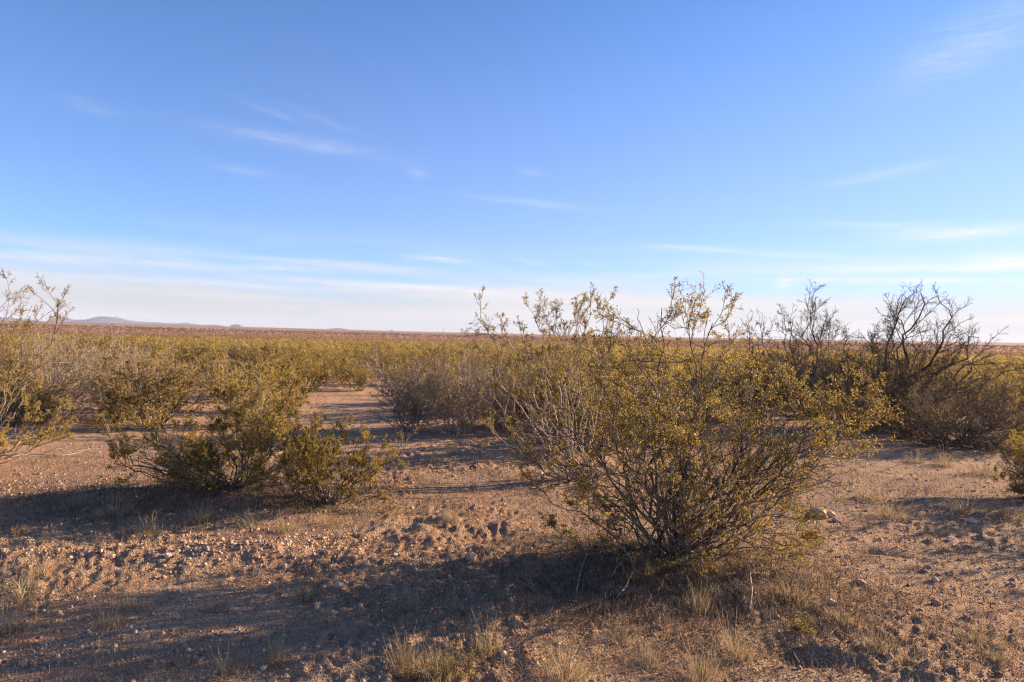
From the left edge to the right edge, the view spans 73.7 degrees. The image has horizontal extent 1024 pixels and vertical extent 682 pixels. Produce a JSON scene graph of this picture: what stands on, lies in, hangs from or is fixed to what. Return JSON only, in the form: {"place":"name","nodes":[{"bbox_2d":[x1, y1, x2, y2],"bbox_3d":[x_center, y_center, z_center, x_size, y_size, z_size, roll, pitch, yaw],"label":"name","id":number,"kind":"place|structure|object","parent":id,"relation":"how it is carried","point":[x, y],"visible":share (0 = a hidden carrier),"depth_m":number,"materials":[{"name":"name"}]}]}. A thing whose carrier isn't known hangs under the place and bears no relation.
{"place":"outdoors","nodes":[
{"label":"outdoors","id":0,"kind":"place"},
{"bbox_2d":[0,316,221,325],"bbox_3d":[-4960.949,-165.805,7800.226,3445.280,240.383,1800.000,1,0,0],"label":"hills","id":1,"kind":"structure","parent":0,"point":[102,319],"depth_m":7713.77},
{"bbox_2d":[0,320,1023,681],"bbox_3d":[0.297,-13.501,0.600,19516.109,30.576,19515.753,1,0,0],"label":"ground","id":2,"kind":"structure","parent":0,"point":[348,400],"depth_m":4.77,"materials":[{"name":"soil"}]},
{"bbox_2d":[0,592,34,636],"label":"grass tuft","id":3,"kind":"object","parent":2,"relation":"on","point":[8,624],"visible":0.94,"depth_m":3.66,"materials":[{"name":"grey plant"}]},
{"bbox_2d":[0,335,73,384],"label":"creosote bush","id":4,"kind":"object","parent":2,"relation":"on","point":[35,357],"visible":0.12,"depth_m":17.09,"materials":[{"name":"green plant"}]},
{"bbox_2d":[8,553,65,575],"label":"grass tuft","id":5,"kind":"object","parent":2,"relation":"on","point":[44,564],"visible":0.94,"depth_m":4.49,"materials":[{"name":"plant"}]},
{"bbox_2d":[0,354,74,426],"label":"creosote bush","id":6,"kind":"object","parent":2,"relation":"on","point":[40,395],"visible":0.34,"depth_m":11.95,"materials":[{"name":"green plant"}]},
{"bbox_2d":[0,559,76,609],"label":"grass tuft","id":7,"kind":"object","parent":2,"relation":"on","point":[21,597],"visible":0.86,"depth_m":4.05,"materials":[{"name":"beige plant"}]},
{"bbox_2d":[0,269,78,463],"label":"creosote bush","id":8,"kind":"object","parent":2,"relation":"on","point":[6,377],"visible":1,"depth_m":7.94,"materials":[{"name":"green plant"}]},
{"bbox_2d":[2,355,86,399],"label":"creosote bush","id":9,"kind":"object","parent":2,"relation":"on","point":[46,379],"visible":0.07,"depth_m":14.29,"materials":[{"name":"green plant"}]},
{"bbox_2d":[49,343,123,388],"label":"creosote bush","id":10,"kind":"object","parent":2,"relation":"on","point":[83,345],"visible":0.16,"depth_m":19.28,"materials":[{"name":"green plant"}]},
{"bbox_2d":[50,334,125,365],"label":"creosote bush","id":11,"kind":"object","parent":2,"relation":"on","point":[100,345],"visible":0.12,"depth_m":23.19,"materials":[{"name":"green plant"}]},
{"bbox_2d":[0,311,184,427],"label":"bare shrub","id":12,"kind":"object","parent":2,"relation":"on","point":[57,372],"visible":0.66,"depth_m":12.25,"materials":[{"name":"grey plant"}]},
{"bbox_2d":[92,602,134,630],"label":"grass tuft","id":13,"kind":"object","parent":2,"relation":"on","point":[111,624],"visible":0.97,"depth_m":3.69,"materials":[{"name":"beige plant"}]},
{"bbox_2d":[85,487,147,520],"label":"grass tuft","id":14,"kind":"object","parent":2,"relation":"on","point":[110,511],"visible":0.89,"depth_m":5.99,"materials":[{"name":"beige plant"}]},
{"bbox_2d":[105,583,148,611],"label":"grass tuft","id":15,"kind":"object","parent":2,"relation":"on","point":[134,603],"visible":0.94,"depth_m":3.93,"materials":[{"name":"grey plant"}]},
{"bbox_2d":[87,333,172,385],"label":"creosote bush","id":16,"kind":"object","parent":2,"relation":"on","point":[116,357],"visible":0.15,"depth_m":18.06,"materials":[{"name":"green plant"}]},
{"bbox_2d":[68,341,206,424],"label":"bare shrub","id":17,"kind":"object","parent":2,"relation":"on","point":[96,401],"visible":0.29,"depth_m":12.80,"materials":[{"name":"plant"}]},
{"bbox_2d":[74,348,222,429],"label":"creosote bush","id":18,"kind":"object","parent":2,"relation":"on","point":[167,388],"visible":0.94,"depth_m":11.46,"materials":[{"name":"green plant"}]},
{"bbox_2d":[98,341,202,409],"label":"creosote bush","id":19,"kind":"object","parent":2,"relation":"on","point":[157,357],"visible":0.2,"depth_m":14.94,"materials":[{"name":"green plant"}]},
{"bbox_2d":[123,514,180,535],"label":"grass tuft","id":20,"kind":"object","parent":2,"relation":"on","point":[144,532],"visible":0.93,"depth_m":5.48,"materials":[{"name":"plant"}]},
{"bbox_2d":[132,341,217,387],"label":"creosote bush","id":21,"kind":"object","parent":2,"relation":"on","point":[193,355],"visible":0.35,"depth_m":20.06,"materials":[{"name":"green plant"}]},
{"bbox_2d":[180,494,221,524],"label":"grass tuft","id":22,"kind":"object","parent":2,"relation":"on","point":[201,517],"visible":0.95,"depth_m":5.77,"materials":[{"name":"grey plant"}]},
{"bbox_2d":[196,592,233,612],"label":"grass tuft","id":23,"kind":"object","parent":2,"relation":"on","point":[213,606],"visible":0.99,"depth_m":3.94,"materials":[{"name":"grey plant"}]},
{"bbox_2d":[193,344,262,403],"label":"creosote bush","id":24,"kind":"object","parent":2,"relation":"on","point":[220,358],"visible":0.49,"depth_m":16.64,"materials":[{"name":"green plant"}]},
{"bbox_2d":[200,644,259,681],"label":"grass tuft","id":25,"kind":"object","parent":2,"relation":"on","point":[224,669],"visible":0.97,"depth_m":3.27,"materials":[{"name":"plant"}]},
{"bbox_2d":[92,383,379,494],"bbox_3d":[-2.700,0.944,6.788,2.713,1.076,1.898,1,0,0],"label":"creosote bush","id":26,"kind":"object","parent":2,"relation":"on","point":[253,439],"visible":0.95,"depth_m":6.51,"materials":[{"name":"green plant"}]},
{"bbox_2d":[226,341,255,360],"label":"creosote bush","id":27,"kind":"object","parent":2,"relation":"on","point":[231,350],"visible":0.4,"depth_m":38.09,"materials":[{"name":"green plant"}]},
{"bbox_2d":[227,504,275,527],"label":"grass tuft","id":28,"kind":"object","parent":2,"relation":"on","point":[256,520],"visible":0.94,"depth_m":5.67,"materials":[{"name":"grey plant"}]},
{"bbox_2d":[203,361,309,428],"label":"creosote bush","id":29,"kind":"object","parent":2,"relation":"on","point":[227,397],"visible":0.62,"depth_m":12.21,"materials":[{"name":"green plant"}]},
{"bbox_2d":[230,341,295,381],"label":"creosote bush","id":30,"kind":"object","parent":2,"relation":"on","point":[270,349],"visible":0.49,"depth_m":23.53,"materials":[{"name":"green plant"}]},
{"bbox_2d":[237,358,291,395],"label":"creosote bush","id":31,"kind":"object","parent":2,"relation":"on","point":[273,377],"visible":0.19,"depth_m":18.14,"materials":[{"name":"green plant"}]},
{"bbox_2d":[229,356,317,411],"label":"creosote bush","id":32,"kind":"object","parent":2,"relation":"on","point":[283,372],"visible":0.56,"depth_m":14.90,"materials":[{"name":"green plant"}]},
{"bbox_2d":[253,626,298,670],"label":"grass tuft","id":33,"kind":"object","parent":2,"relation":"on","point":[276,654],"visible":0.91,"depth_m":3.35,"materials":[{"name":"grey plant"}]},
{"bbox_2d":[265,509,313,533],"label":"grass tuft","id":34,"kind":"object","parent":2,"relation":"on","point":[288,529],"visible":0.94,"depth_m":5.52,"materials":[{"name":"plant"}]},
{"bbox_2d":[266,349,344,391],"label":"creosote bush","id":35,"kind":"object","parent":2,"relation":"on","point":[324,375],"visible":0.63,"depth_m":20.07,"materials":[{"name":"green plant"}]},
{"bbox_2d":[302,507,348,527],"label":"grass tuft","id":36,"kind":"object","parent":2,"relation":"on","point":[335,521],"visible":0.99,"depth_m":5.72,"materials":[{"name":"plant"}]},
{"bbox_2d":[308,345,351,362],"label":"creosote bush","id":37,"kind":"object","parent":2,"relation":"on","point":[320,352],"visible":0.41,"depth_m":33.63,"materials":[{"name":"green plant"}]},
{"bbox_2d":[317,347,359,383],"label":"creosote bush","id":38,"kind":"object","parent":2,"relation":"on","point":[352,356],"visible":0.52,"depth_m":24.02,"materials":[{"name":"green plant"}]},
{"bbox_2d":[270,418,418,508],"bbox_3d":[-1.590,1.150,6.425,1.301,0.824,1.134,1,0,-27],"label":"creosote bush","id":39,"kind":"object","parent":2,"relation":"on","point":[316,472],"visible":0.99,"depth_m":6.27,"materials":[{"name":"green plant"}]},
{"bbox_2d":[334,358,393,390],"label":"creosote bush","id":40,"kind":"object","parent":2,"relation":"on","point":[360,381],"visible":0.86,"depth_m":20.27,"materials":[{"name":"green plant"}]},
{"bbox_2d":[365,341,403,371],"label":"creosote bush","id":41,"kind":"object","parent":2,"relation":"on","point":[386,356],"visible":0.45,"depth_m":32.45,"materials":[{"name":"green plant"}]},
{"bbox_2d":[365,355,422,386],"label":"creosote bush","id":42,"kind":"object","parent":2,"relation":"on","point":[399,370],"visible":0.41,"depth_m":22.96,"materials":[{"name":"green plant"}]},
{"bbox_2d":[347,343,459,430],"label":"bare shrub","id":43,"kind":"object","parent":2,"relation":"on","point":[406,395],"visible":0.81,"depth_m":11.74,"materials":[{"name":"grey plant"}]},
{"bbox_2d":[382,620,425,670],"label":"grass tuft","id":44,"kind":"object","parent":2,"relation":"on","point":[405,657],"visible":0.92,"depth_m":3.38,"materials":[{"name":"plant"}]},
{"bbox_2d":[389,576,433,614],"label":"grass tuft","id":45,"kind":"object","parent":2,"relation":"on","point":[408,607],"visible":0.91,"depth_m":3.95,"materials":[{"name":"grey plant"}]},
{"bbox_2d":[395,653,454,681],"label":"green sprig","id":46,"kind":"object","parent":2,"relation":"on","point":[418,675],"visible":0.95,"depth_m":3.21,"materials":[{"name":"green plant"}]},
{"bbox_2d":[410,638,460,681],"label":"grass tuft","id":47,"kind":"object","parent":2,"relation":"on","point":[436,677],"visible":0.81,"depth_m":3.22,"materials":[{"name":"grey plant"}]},
{"bbox_2d":[408,346,463,375],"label":"creosote bush","id":48,"kind":"object","parent":2,"relation":"on","point":[439,355],"visible":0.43,"depth_m":29.89,"materials":[{"name":"green plant"}]},
{"bbox_2d":[415,356,472,405],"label":"creosote bush","id":49,"kind":"object","parent":2,"relation":"on","point":[443,371],"visible":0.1,"depth_m":15.28,"materials":[{"name":"green plant"}]},
{"bbox_2d":[428,379,475,417],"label":"creosote bush","id":50,"kind":"object","parent":2,"relation":"on","point":[456,414],"visible":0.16,"depth_m":13.87,"materials":[{"name":"green plant"}]},
{"bbox_2d":[439,500,469,523],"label":"grass tuft","id":51,"kind":"object","parent":2,"relation":"on","point":[453,516],"visible":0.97,"depth_m":5.90,"materials":[{"name":"beige plant"}]},
{"bbox_2d":[425,639,490,681],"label":"green sprig","id":52,"kind":"object","parent":2,"relation":"on","point":[472,661],"visible":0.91,"depth_m":3.27,"materials":[{"name":"green plant"}]},
{"bbox_2d":[396,328,522,435],"bbox_3d":[-0.812,0.700,11.558,2.149,1.826,2.046,1,0,-20],"label":"bare shrub","id":53,"kind":"object","parent":2,"relation":"on","point":[465,416],"visible":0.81,"depth_m":11.37,"materials":[{"name":"grey plant"}]},
{"bbox_2d":[445,348,473,375],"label":"creosote bush","id":54,"kind":"object","parent":2,"relation":"on","point":[461,351],"visible":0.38,"depth_m":31.70,"materials":[{"name":"green plant"}]},
{"bbox_2d":[455,611,508,657],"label":"grass tuft","id":55,"kind":"object","parent":2,"relation":"on","point":[488,643],"visible":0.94,"depth_m":3.52,"materials":[{"name":"plant"}]},
{"bbox_2d":[452,355,521,400],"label":"creosote bush","id":56,"kind":"object","parent":2,"relation":"on","point":[490,370],"visible":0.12,"depth_m":18.04,"materials":[{"name":"green plant"}]},
{"bbox_2d":[459,348,551,428],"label":"bare shrub","id":57,"kind":"object","parent":2,"relation":"on","point":[518,413],"visible":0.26,"depth_m":12.39,"materials":[{"name":"plant"}]},
{"bbox_2d":[479,341,539,378],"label":"creosote bush","id":58,"kind":"object","parent":2,"relation":"on","point":[518,351],"visible":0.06,"depth_m":20.36,"materials":[{"name":"green plant"}]},
{"bbox_2d":[0,323,1023,355],"bbox_3d":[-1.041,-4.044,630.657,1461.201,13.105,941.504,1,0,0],"label":"dormant scrub","id":59,"kind":"object","parent":2,"relation":"on","point":[316,335],"visible":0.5,"depth_m":531.08,"materials":[{"name":"brown plant"}]},
{"bbox_2d":[0,332,1023,371],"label":"distant scrub","id":60,"kind":"object","parent":2,"relation":"on","point":[217,343],"visible":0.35,"depth_m":70.52,"materials":[{"name":"green plant"}]},
{"bbox_2d":[0,448,1023,681],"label":"twig litter","id":61,"kind":"object","parent":2,"relation":"on","point":[665,605],"visible":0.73,"depth_m":4.56,"materials":[{"name":"brown plant"}]},
{"bbox_2d":[457,282,624,482],"bbox_3d":[0.337,0.474,7.858,1.918,2.331,1.231,1,0,0],"label":"creosote bush","id":62,"kind":"object","parent":2,"relation":"on","point":[521,358],"visible":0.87,"depth_m":7.81,"materials":[{"name":"green plant"}]},
{"bbox_2d":[503,331,587,414],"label":"creosote bush","id":63,"kind":"object","parent":2,"relation":"on","point":[543,348],"visible":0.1,"depth_m":14.99,"materials":[{"name":"green plant"}]},
{"bbox_2d":[502,353,615,435],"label":"creosote bush","id":64,"kind":"object","parent":2,"relation":"on","point":[551,388],"visible":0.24,"depth_m":11.81,"materials":[{"name":"green plant"}]},
{"bbox_2d":[519,611,605,681],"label":"grass tuft","id":65,"kind":"object","parent":2,"relation":"on","point":[569,666],"visible":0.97,"depth_m":3.29,"materials":[{"name":"plant"}]},
{"bbox_2d":[529,342,704,450],"bbox_3d":[1.397,0.816,10.254,2.270,1.793,2.592,1,0,-38],"label":"creosote bush","id":66,"kind":"object","parent":2,"relation":"on","point":[592,389],"visible":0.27,"depth_m":10.02,"materials":[{"name":"green plant"}]},
{"bbox_2d":[602,616,643,646],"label":"grass tuft","id":67,"kind":"object","parent":2,"relation":"on","point":[622,637],"visible":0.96,"depth_m":3.68,"materials":[{"name":"beige plant"}]},
{"bbox_2d":[588,350,691,424],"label":"creosote bush","id":68,"kind":"object","parent":2,"relation":"on","point":[676,366],"visible":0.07,"depth_m":13.24,"materials":[{"name":"green plant"}]},
{"bbox_2d":[617,542,673,583],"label":"green sprig","id":69,"kind":"object","parent":2,"relation":"on","point":[648,569],"visible":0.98,"depth_m":4.51,"materials":[{"name":"green plant"}]},
{"bbox_2d":[626,636,666,671],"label":"grass tuft","id":70,"kind":"object","parent":2,"relation":"on","point":[649,657],"visible":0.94,"depth_m":3.44,"materials":[{"name":"beige plant"}]},
{"bbox_2d":[615,370,719,439],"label":"creosote bush","id":71,"kind":"object","parent":2,"relation":"on","point":[660,385],"visible":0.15,"depth_m":11.52,"materials":[{"name":"green plant"}]},
{"bbox_2d":[673,577,718,615],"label":"grass tuft","id":72,"kind":"object","parent":2,"relation":"on","point":[699,604],"visible":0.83,"depth_m":4.14,"materials":[{"name":"plant"}]},
{"bbox_2d":[671,630,734,681],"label":"grass tuft","id":73,"kind":"object","parent":2,"relation":"on","point":[700,670],"visible":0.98,"depth_m":3.30,"materials":[{"name":"plant"}]},
{"bbox_2d":[501,271,905,575],"bbox_3d":[1.472,0.527,4.836,2.778,2.114,2.283,1,0,-23],"label":"creosote bush","id":74,"kind":"object","parent":2,"relation":"on","point":[679,436],"visible":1,"depth_m":4.83,"materials":[{"name":"green plant"}]},
{"bbox_2d":[672,363,762,418],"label":"creosote bush","id":75,"kind":"object","parent":2,"relation":"on","point":[688,373],"visible":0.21,"depth_m":14.45,"materials":[{"name":"green plant"}]},
{"bbox_2d":[705,363,754,404],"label":"creosote bush","id":76,"kind":"object","parent":2,"relation":"on","point":[733,378],"visible":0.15,"depth_m":18.23,"materials":[{"name":"green plant"}]},
{"bbox_2d":[705,606,777,664],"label":"grass tuft","id":77,"kind":"object","parent":2,"relation":"on","point":[739,645],"visible":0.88,"depth_m":3.57,"materials":[{"name":"plant"}]},
{"bbox_2d":[727,542,764,610],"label":"dead branch","id":78,"kind":"object","parent":2,"relation":"on","point":[751,588],"visible":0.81,"depth_m":4.33,"materials":[{"name":"grey wood"}]},
{"bbox_2d":[721,363,805,420],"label":"creosote bush","id":79,"kind":"object","parent":2,"relation":"on","point":[772,402],"visible":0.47,"depth_m":14.46,"materials":[{"name":"green plant"}]},
{"bbox_2d":[766,571,824,605],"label":"grass tuft","id":80,"kind":"object","parent":2,"relation":"on","point":[802,596],"visible":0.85,"depth_m":4.29,"materials":[{"name":"plant"}]},
{"bbox_2d":[721,278,869,418],"bbox_3d":[6.351,0.186,15.206,3.004,3.158,2.450,1,0,-24],"label":"mesquite shrub","id":81,"kind":"object","parent":2,"relation":"on","point":[801,335],"visible":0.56,"depth_m":15.19,"materials":[{"name":"brown plant"}]},
{"bbox_2d":[787,616,816,635],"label":"green sprig","id":82,"kind":"object","parent":2,"relation":"on","point":[799,624],"visible":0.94,"depth_m":3.88,"materials":[{"name":"green plant"}]},
{"bbox_2d":[780,515,834,553],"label":"grass tuft","id":83,"kind":"object","parent":2,"relation":"on","point":[821,543],"visible":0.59,"depth_m":5.38,"materials":[{"name":"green plant"}]},
{"bbox_2d":[814,603,867,627],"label":"grass tuft","id":84,"kind":"object","parent":2,"relation":"on","point":[851,619],"visible":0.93,"depth_m":4.01,"materials":[{"name":"plant"}]},
{"bbox_2d":[774,328,940,434],"bbox_3d":[6.982,0.754,13.857,3.002,2.092,3.122,1,0,41],"label":"bare shrub","id":85,"kind":"object","parent":2,"relation":"on","point":[890,386],"visible":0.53,"depth_m":13.48,"materials":[{"name":"green plant"}]},
{"bbox_2d":[834,618,912,654],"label":"grass tuft","id":86,"kind":"object","parent":2,"relation":"on","point":[874,639],"visible":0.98,"depth_m":3.68,"materials":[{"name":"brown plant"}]},
{"bbox_2d":[848,466,903,501],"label":"grass tuft","id":87,"kind":"object","parent":2,"relation":"on","point":[865,495],"visible":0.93,"depth_m":7.30,"materials":[{"name":"plant"}]},
{"bbox_2d":[854,494,924,521],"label":"grass tuft","id":88,"kind":"object","parent":2,"relation":"on","point":[891,514],"visible":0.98,"depth_m":6.58,"materials":[{"name":"plant"}]},
{"bbox_2d":[870,392,960,434],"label":"creosote bush","id":89,"kind":"object","parent":2,"relation":"on","point":[915,398],"visible":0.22,"depth_m":12.79,"materials":[{"name":"green plant"}]},
{"bbox_2d":[834,281,1023,430],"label":"mesquite shrub","id":90,"kind":"object","parent":2,"relation":"on","point":[932,367],"visible":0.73,"depth_m":13.88,"materials":[{"name":"brown plant"}]},
{"bbox_2d":[843,358,1023,455],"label":"bare shrub","id":91,"kind":"object","parent":2,"relation":"on","point":[959,440],"visible":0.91,"depth_m":11.25,"materials":[{"name":"brown plant"}]},
{"bbox_2d":[928,446,958,467],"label":"grass tuft","id":92,"kind":"object","parent":2,"relation":"on","point":[943,464],"visible":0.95,"depth_m":9.52,"materials":[{"name":"plant"}]},
{"bbox_2d":[937,481,987,513],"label":"grass tuft","id":93,"kind":"object","parent":2,"relation":"on","point":[966,507],"visible":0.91,"depth_m":6.81,"materials":[{"name":"plant"}]},
{"bbox_2d":[941,360,983,378],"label":"creosote bush","id":94,"kind":"object","parent":2,"relation":"on","point":[963,371],"visible":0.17,"depth_m":26.50,"materials":[{"name":"green plant"}]},
{"bbox_2d":[941,618,1010,646],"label":"grass tuft","id":95,"kind":"object","parent":2,"relation":"on","point":[972,637],"visible":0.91,"depth_m":3.88,"materials":[{"name":"plant"}]},
{"bbox_2d":[960,449,1004,476],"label":"grass tuft","id":96,"kind":"object","parent":2,"relation":"on","point":[982,471],"visible":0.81,"depth_m":8.97,"materials":[{"name":"beige plant"}]},
{"bbox_2d":[951,370,1023,426],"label":"creosote bush","id":97,"kind":"object","parent":2,"relation":"on","point":[1019,393],"visible":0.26,"depth_m":15.35,"materials":[{"name":"green plant"}]},
{"bbox_2d":[953,358,1022,407],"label":"creosote bush","id":98,"kind":"object","parent":2,"relation":"on","point":[980,368],"visible":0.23,"depth_m":19.69,"materials":[{"name":"green plant"}]},
{"bbox_2d":[970,492,1023,522],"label":"grass tuft","id":99,"kind":"object","parent":2,"relation":"on","point":[1014,517],"visible":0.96,"depth_m":6.54,"materials":[{"name":"plant"}]},
{"bbox_2d":[975,638,1023,663],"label":"grass tuft","id":100,"kind":"object","parent":2,"relation":"on","point":[992,656],"visible":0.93,"depth_m":3.61,"materials":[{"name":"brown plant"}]},
{"bbox_2d":[987,429,1023,499],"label":"creosote bush","id":101,"kind":"object","parent":2,"relation":"on","point":[1015,476],"visible":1,"depth_m":7.53,"materials":[{"name":"green plant"}]},
{"bbox_2d":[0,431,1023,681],"bbox_3d":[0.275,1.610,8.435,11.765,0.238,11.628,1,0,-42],"label":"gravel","id":102,"kind":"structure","parent":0,"point":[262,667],"depth_m":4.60,"materials":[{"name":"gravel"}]},
{"bbox_2d":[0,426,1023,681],"bbox_3d":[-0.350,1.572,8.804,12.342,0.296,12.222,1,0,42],"label":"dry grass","id":103,"kind":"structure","parent":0,"point":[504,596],"depth_m":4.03,"materials":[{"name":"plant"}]},
{"bbox_2d":[0,0,1023,342],"label":"sky","id":104,"kind":"structure","parent":0,"point":[378,165],"materials":[{"name":"blue"}]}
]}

